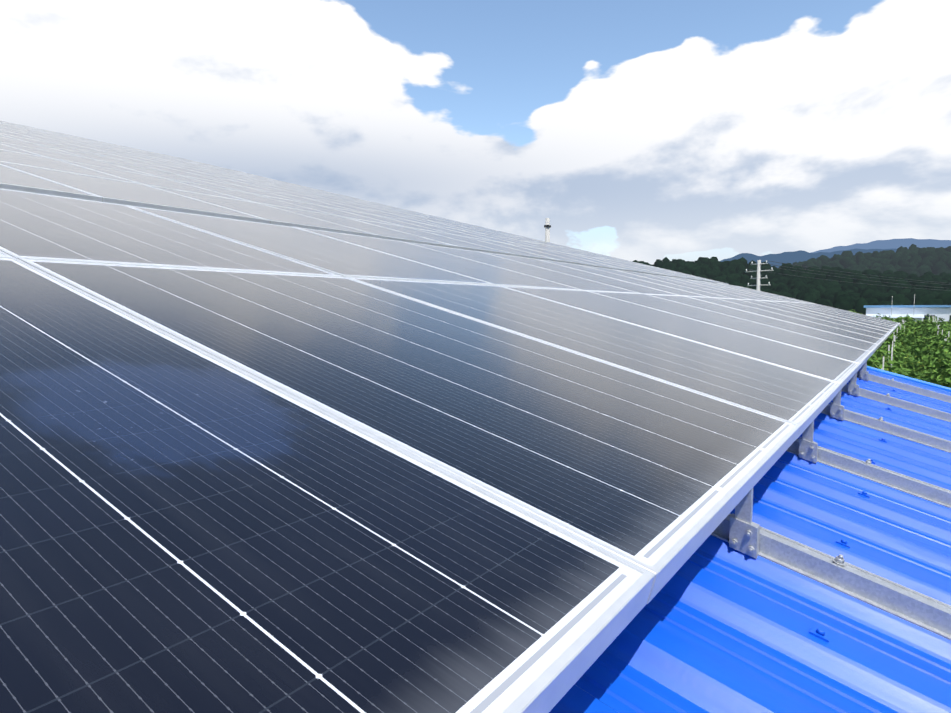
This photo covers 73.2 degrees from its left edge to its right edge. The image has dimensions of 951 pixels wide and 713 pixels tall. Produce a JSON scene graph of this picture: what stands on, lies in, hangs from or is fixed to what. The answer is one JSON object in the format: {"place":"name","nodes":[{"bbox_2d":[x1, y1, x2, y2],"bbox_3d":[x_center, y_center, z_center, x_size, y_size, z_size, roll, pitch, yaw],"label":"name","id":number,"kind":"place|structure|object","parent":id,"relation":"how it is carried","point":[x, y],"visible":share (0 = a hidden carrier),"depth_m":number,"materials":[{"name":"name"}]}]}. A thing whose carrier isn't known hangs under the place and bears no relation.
{"place":"outdoors","nodes":[
{"label":"outdoors","id":0,"kind":"place"},
{"bbox_2d":[0,0,950,264],"label":"sky","id":1,"kind":"structure","parent":0,"point":[648,131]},
{"bbox_2d":[721,248,896,267],"bbox_3d":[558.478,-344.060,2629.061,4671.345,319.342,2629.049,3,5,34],"label":"mountains","id":2,"kind":"structure","parent":0,"point":[793,257],"depth_m":3289.64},
{"bbox_2d":[811,238,950,252],"bbox_3d":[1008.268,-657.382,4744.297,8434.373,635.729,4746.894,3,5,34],"label":"mountains","id":3,"kind":"structure","parent":0,"point":[895,243],"depth_m":5588.79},
{"bbox_3d":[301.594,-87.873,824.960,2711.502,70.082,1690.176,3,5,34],"label":"hill terrain","id":4,"kind":"structure","parent":0,"visible":0},
{"bbox_2d":[544,218,950,290],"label":"utility poles","id":5,"kind":"object","parent":4,"relation":"on","point":[547,225],"visible":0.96,"depth_m":36.34,"materials":[{"name":"concrete"}]},
{"bbox_2d":[632,244,950,314],"bbox_3d":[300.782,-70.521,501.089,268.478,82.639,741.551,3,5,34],"label":"forest trees","id":6,"kind":"object","parent":4,"relation":"on","point":[913,263],"visible":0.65,"depth_m":317.88,"materials":[{"name":"green plant"}]},
{"bbox_2d":[870,344,914,363],"bbox_3d":[39.003,0.869,61.411,5.036,4.093,5.756,-4,6,-44],"label":"orchard tree","id":7,"kind":"object","parent":4,"relation":"on","point":[875,353],"visible":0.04,"depth_m":60.97,"materials":[{"name":"green plant"}]},
{"bbox_2d":[867,362,925,380],"bbox_3d":[26.359,2.605,40.951,6.025,4.483,5.409,-1,4,-17],"label":"orchard tree","id":8,"kind":"object","parent":4,"relation":"on","point":[886,368],"depth_m":41.41,"materials":[{"name":"green plant"}]},
{"bbox_2d":[867,348,926,374],"bbox_3d":[33.819,1.571,52.062,6.340,4.466,5.770,2,5,26],"label":"orchard tree","id":9,"kind":"object","parent":4,"relation":"on","point":[911,364],"visible":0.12,"depth_m":51.38,"materials":[{"name":"green plant"}]},
{"bbox_2d":[870,357,924,376],"bbox_3d":[31.404,2.076,49.302,5.490,3.993,4.633,2,5,23],"label":"orchard tree","id":10,"kind":"object","parent":4,"relation":"on","point":[904,370],"visible":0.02,"depth_m":48.97,"materials":[{"name":"green plant"}]},
{"bbox_2d":[879,335,915,354],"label":"orchard tree","id":11,"kind":"object","parent":4,"relation":"on","point":[901,341],"visible":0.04,"depth_m":71.55,"materials":[{"name":"green plant"}]},
{"bbox_2d":[871,359,924,378],"bbox_3d":[30.934,2.247,46.462,5.542,4.178,5.835,1,4,13],"label":"orchard tree","id":12,"kind":"object","parent":4,"relation":"on","point":[898,365],"visible":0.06,"depth_m":46.11,"materials":[{"name":"green plant"}]},
{"bbox_2d":[879,341,916,357],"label":"orchard tree","id":13,"kind":"object","parent":4,"relation":"on","point":[901,347],"visible":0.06,"depth_m":66.17,"materials":[{"name":"green plant"}]},
{"bbox_2d":[870,349,927,371],"bbox_3d":[36.182,1.366,55.120,5.283,4.274,5.934,3,5,35],"label":"orchard tree","id":14,"kind":"object","parent":4,"relation":"on","point":[921,361],"visible":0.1,"depth_m":54.24,"materials":[{"name":"green plant"}]},
{"bbox_2d":[880,331,921,348],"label":"orchard tree","id":15,"kind":"object","parent":4,"relation":"on","point":[909,340],"visible":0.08,"depth_m":74.11,"materials":[{"name":"green plant"}]},
{"bbox_2d":[872,340,932,358],"bbox_3d":[41.194,0.510,63.567,5.630,4.357,6.186,0,4,2],"label":"orchard tree","id":16,"kind":"object","parent":4,"relation":"on","point":[905,350],"visible":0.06,"depth_m":62.99,"materials":[{"name":"green plant"}]},
{"bbox_2d":[878,365,926,381],"bbox_3d":[28.620,2.547,44.185,4.540,4.038,5.073,0,4,-4],"label":"orchard tree","id":17,"kind":"object","parent":4,"relation":"on","point":[905,373],"visible":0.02,"depth_m":43.55,"materials":[{"name":"green plant"}]},
{"bbox_2d":[892,322,915,333],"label":"orchard tree","id":18,"kind":"object","parent":4,"relation":"on","point":[907,327],"visible":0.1,"depth_m":97.88,"materials":[{"name":"green plant"}]},
{"bbox_2d":[893,320,919,332],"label":"orchard tree","id":19,"kind":"object","parent":4,"relation":"on","point":[915,327],"visible":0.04,"depth_m":102.53,"materials":[{"name":"green plant"}]},
{"bbox_2d":[864,305,950,321],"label":"white warehouse","id":20,"kind":"structure","parent":4,"relation":"on","point":[920,312],"depth_m":153.45,"materials":[{"name":"white metal"}]},
{"bbox_2d":[891,328,923,345],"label":"orchard tree","id":21,"kind":"object","parent":4,"relation":"on","point":[912,336],"visible":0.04,"depth_m":81.78,"materials":[{"name":"green plant"}]},
{"bbox_2d":[894,326,920,342],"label":"orchard tree","id":22,"kind":"object","parent":4,"relation":"on","point":[904,334],"visible":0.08,"depth_m":84.35,"materials":[{"name":"green plant"}]},
{"bbox_2d":[897,316,919,326],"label":"orchard tree","id":23,"kind":"object","parent":4,"relation":"on","point":[909,321],"depth_m":117.00,"materials":[{"name":"green plant"}]},
{"bbox_2d":[910,319,942,327],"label":"orchard tree","id":24,"kind":"object","parent":4,"relation":"on","point":[922,325],"visible":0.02,"depth_m":110.97,"materials":[{"name":"green plant"}]},
{"bbox_2d":[907,339,950,357],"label":"orchard tree","id":25,"kind":"object","parent":4,"relation":"on","point":[939,345],"visible":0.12,"depth_m":62.50,"materials":[{"name":"green plant"}]},
{"bbox_2d":[915,351,942,369],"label":"orchard tree","id":26,"kind":"object","parent":4,"relation":"on","point":[931,358],"visible":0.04,"depth_m":54.69,"materials":[{"name":"green plant"}]},
{"bbox_2d":[914,314,945,323],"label":"orchard tree","id":27,"kind":"object","parent":4,"relation":"on","point":[940,320],"visible":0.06,"depth_m":132.31,"materials":[{"name":"green plant"}]},
{"bbox_2d":[917,317,943,324],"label":"orchard tree","id":28,"kind":"object","parent":4,"relation":"on","point":[918,322],"visible":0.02,"depth_m":125.22,"materials":[{"name":"green plant"}]},
{"bbox_2d":[913,348,950,362],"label":"orchard tree","id":29,"kind":"object","parent":4,"relation":"on","point":[917,353],"visible":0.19,"depth_m":58.66,"materials":[{"name":"green plant"}]},
{"bbox_2d":[919,317,945,325],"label":"orchard tree","id":30,"kind":"object","parent":4,"relation":"on","point":[926,322],"visible":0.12,"depth_m":121.52,"materials":[{"name":"green plant"}]},
{"bbox_2d":[918,324,948,341],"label":"orchard tree","id":31,"kind":"object","parent":4,"relation":"on","point":[923,333],"visible":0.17,"depth_m":89.66,"materials":[{"name":"green plant"}]},
{"bbox_2d":[916,323,950,335],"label":"orchard tree","id":32,"kind":"object","parent":4,"relation":"on","point":[935,324],"visible":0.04,"depth_m":95.15,"materials":[{"name":"green plant"}]},
{"bbox_2d":[916,322,950,331],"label":"orchard tree","id":33,"kind":"object","parent":4,"relation":"on","point":[923,328],"visible":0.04,"depth_m":98.35,"materials":[{"name":"green plant"}]},
{"bbox_2d":[917,348,950,377],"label":"orchard tree","id":34,"kind":"object","parent":4,"relation":"on","point":[944,356],"visible":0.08,"depth_m":48.96,"materials":[{"name":"green plant"}]},
{"bbox_2d":[918,328,949,344],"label":"orchard tree","id":35,"kind":"object","parent":4,"relation":"on","point":[932,332],"visible":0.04,"depth_m":81.45,"materials":[{"name":"green plant"}]},
{"bbox_2d":[922,333,945,345],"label":"orchard tree","id":36,"kind":"object","parent":4,"relation":"on","point":[932,337],"visible":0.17,"depth_m":79.09,"materials":[{"name":"green plant"}]},
{"bbox_2d":[917,331,950,347],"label":"orchard tree","id":37,"kind":"object","parent":4,"relation":"on","point":[941,338],"visible":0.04,"depth_m":74.97,"materials":[{"name":"green plant"}]},
{"bbox_2d":[919,359,950,378],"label":"orchard tree","id":38,"kind":"object","parent":4,"relation":"on","point":[945,365],"visible":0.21,"depth_m":46.18,"materials":[{"name":"green plant"}]},
{"bbox_2d":[919,369,950,383],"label":"orchard tree","id":39,"kind":"object","parent":4,"relation":"on","point":[927,377],"visible":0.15,"depth_m":42.06,"materials":[{"name":"green plant"}]},
{"bbox_2d":[920,363,950,381],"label":"orchard tree","id":40,"kind":"object","parent":4,"relation":"on","point":[947,373],"visible":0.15,"depth_m":44.15,"materials":[{"name":"green plant"}]},
{"bbox_2d":[922,340,948,350],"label":"orchard tree","id":41,"kind":"object","parent":4,"relation":"on","point":[930,346],"visible":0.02,"depth_m":66.03,"materials":[{"name":"green plant"}]},
{"bbox_2d":[922,337,950,354],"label":"orchard tree","id":42,"kind":"object","parent":4,"relation":"on","point":[936,342],"visible":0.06,"depth_m":67.72,"materials":[{"name":"green plant"}]},
{"bbox_2d":[933,374,950,387],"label":"orchard tree","id":43,"kind":"object","parent":4,"relation":"on","point":[945,383],"visible":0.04,"depth_m":35.33,"materials":[{"name":"green plant"}]},
{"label":"factory walls","id":44,"kind":"object","parent":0,"visible":0},
{"bbox_2d":[549,368,950,712],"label":"roof sheet","id":45,"kind":"object","parent":44,"relation":"on","point":[716,625],"visible":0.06,"depth_m":1.07,"materials":[{"name":"blue paint"}]},
{"bbox_2d":[711,361,950,639],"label":"mounting rails","id":46,"kind":"object","parent":45,"relation":"on","point":[740,530],"visible":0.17,"depth_m":1.24,"materials":[{"name":"metal"}]},
{"bbox_2d":[0,121,899,712],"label":"solar array","id":47,"kind":"object","parent":46,"relation":"on","point":[270,445],"visible":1,"depth_m":0.98,"materials":[{"name":"black glass"}]},
{"bbox_2d":[809,389,895,641],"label":"roof screws","id":48,"kind":"object","parent":45,"relation":"on","point":[821,633],"visible":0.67,"depth_m":1.01,"materials":[{"name":"blue paint"}]},
{"bbox_2d":[867,366,950,391],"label":"roof flashing","id":49,"kind":"object","parent":44,"relation":"on","point":[910,379],"depth_m":4.82,"materials":[{"name":"blue metal"}]},
{"label":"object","id":50,"kind":"structure","parent":0,"visible":0},
{"bbox_2d":[878,313,948,369],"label":"posts","id":51,"kind":"object","parent":50,"relation":"on","point":[882,368],"visible":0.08,"depth_m":68.49,"materials":[{"name":"concrete"}]}
]}

